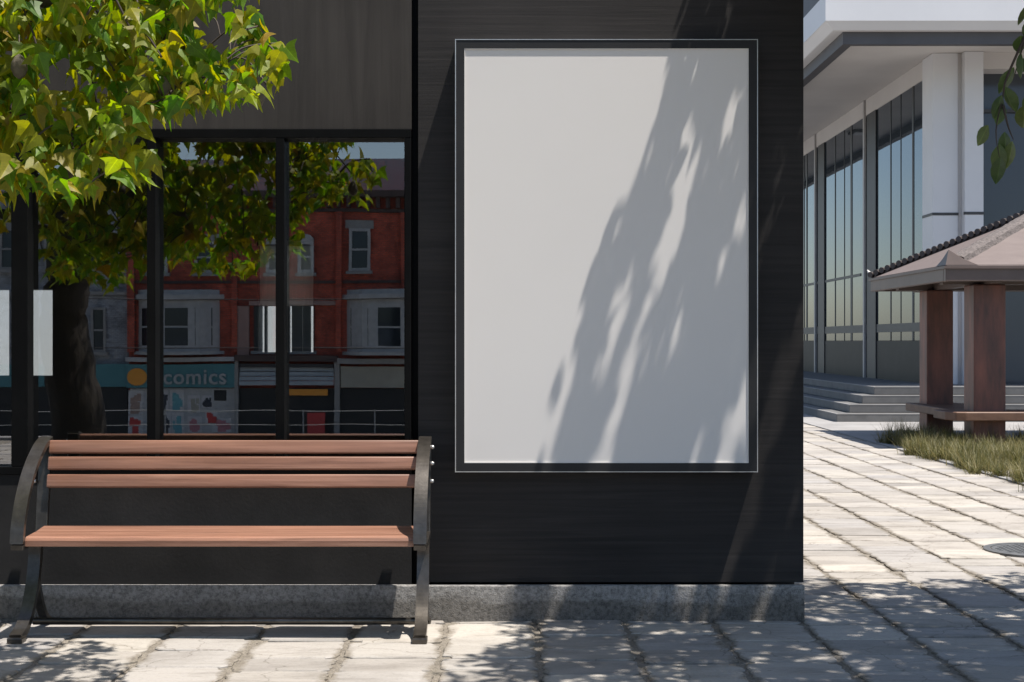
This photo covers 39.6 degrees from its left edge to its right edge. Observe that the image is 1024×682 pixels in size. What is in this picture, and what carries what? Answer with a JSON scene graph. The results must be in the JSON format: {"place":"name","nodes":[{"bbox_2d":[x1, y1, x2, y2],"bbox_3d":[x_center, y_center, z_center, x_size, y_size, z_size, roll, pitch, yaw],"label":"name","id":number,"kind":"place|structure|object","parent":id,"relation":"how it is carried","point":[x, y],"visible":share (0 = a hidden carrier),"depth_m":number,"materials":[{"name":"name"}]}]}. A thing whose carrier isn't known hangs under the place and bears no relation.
{"place":"outdoors","nodes":[
{"label":"outdoors","id":0,"kind":"place"},
{"bbox_2d":[0,423,1023,681],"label":"paving","id":1,"kind":"structure","parent":0,"point":[856,635],"depth_m":6.55,"materials":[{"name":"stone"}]},
{"bbox_2d":[0,0,298,213],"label":"maple tree","id":2,"kind":"object","parent":1,"relation":"on","point":[186,74],"visible":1,"depth_m":5.16,"materials":[{"name":"green plant"}]},
{"bbox_2d":[7,436,433,643],"bbox_3d":[-1.313,0.903,6.585,1.891,0.900,0.520,0,0,0],"label":"park bench","id":3,"kind":"object","parent":1,"relation":"on","point":[416,535],"visible":1,"depth_m":6.64,"materials":[{"name":"brown wood"}]},
{"bbox_2d":[977,8,1023,183],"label":"oval leaved tree","id":4,"kind":"object","parent":1,"relation":"on","point":[1003,155],"visible":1,"depth_m":5.92,"materials":[{"name":"green plant"}]},
{"bbox_2d":[983,542,1023,557],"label":"manhole cover","id":5,"kind":"object","parent":1,"relation":"on","point":[1012,549],"visible":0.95,"depth_m":9.17,"materials":[{"name":"metal"}]},
{"bbox_2d":[803,0,1023,384],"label":"office building","id":6,"kind":"structure","parent":0,"point":[900,97],"depth_m":27.07,"materials":[{"name":"grey concrete"}]},
{"bbox_2d":[803,414,1023,439],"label":"pavement","id":7,"kind":"structure","parent":0,"point":[858,430],"depth_m":22.39,"materials":[{"name":"grey concrete"}]},
{"bbox_2d":[803,371,1023,421],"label":"entrance steps","id":8,"kind":"structure","parent":7,"relation":"on","point":[838,398],"depth_m":24.56,"materials":[{"name":"concrete"}]},
{"bbox_2d":[866,416,1023,491],"bbox_3d":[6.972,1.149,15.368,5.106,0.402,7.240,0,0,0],"label":"grass","id":9,"kind":"structure","parent":0,"point":[994,456],"depth_m":16.19,"materials":[{"name":"green plant"}]},
{"bbox_2d":[867,210,1023,444],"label":"garden pavilion","id":10,"kind":"structure","parent":9,"relation":"on","point":[982,268],"depth_m":17.96,"materials":[{"name":"brown wood"}]},
{"bbox_3d":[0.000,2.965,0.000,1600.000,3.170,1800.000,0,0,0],"label":"ground","id":11,"kind":"structure","parent":0,"visible":0},
{"bbox_2d":[0,290,312,374],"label":"garden wall","id":12,"kind":"structure","parent":11,"relation":"on","point":[43,332],"depth_m":17.00,"materials":[{"name":"grey concrete"}]},
{"bbox_2d":[0,0,804,622],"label":"shop building","id":13,"kind":"structure","parent":11,"relation":"on","point":[324,184],"depth_m":6.90,"materials":[{"name":"black metal"}]},
{"bbox_2d":[9,289,10,375],"bbox_3d":[-6.297,-0.080,13.655,3.806,0.829,0.070,0,0,0],"label":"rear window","id":14,"kind":"structure","parent":13,"relation":"in","point":[9,289],"depth_m":13.62,"materials":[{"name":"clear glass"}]},
{"bbox_2d":[0,129,411,474],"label":"window frame","id":15,"kind":"structure","parent":13,"relation":"in","point":[22,217],"depth_m":6.90,"materials":[{"name":"black metal"}]},
{"bbox_2d":[259,240,312,351],"bbox_3d":[-2.163,-0.427,13.658,0.527,1.071,0.075,0,0,0],"label":"rear window","id":16,"kind":"structure","parent":13,"relation":"in","point":[299,252],"depth_m":13.69,"materials":[{"name":"clear glass"}]},
{"bbox_2d":[455,39,757,471],"bbox_3d":[0.451,-0.407,6.841,1.445,2.067,0.115,0,0,0],"label":"poster case","id":17,"kind":"object","parent":13,"relation":"attached to","point":[606,255],"visible":1,"depth_m":6.79,"materials":[{"name":"metal"}]},
{"bbox_2d":[864,439,1023,485],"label":"kerb","id":18,"kind":"structure","parent":11,"relation":"on","point":[940,460],"depth_m":15.91,"materials":[{"name":"grey concrete"}]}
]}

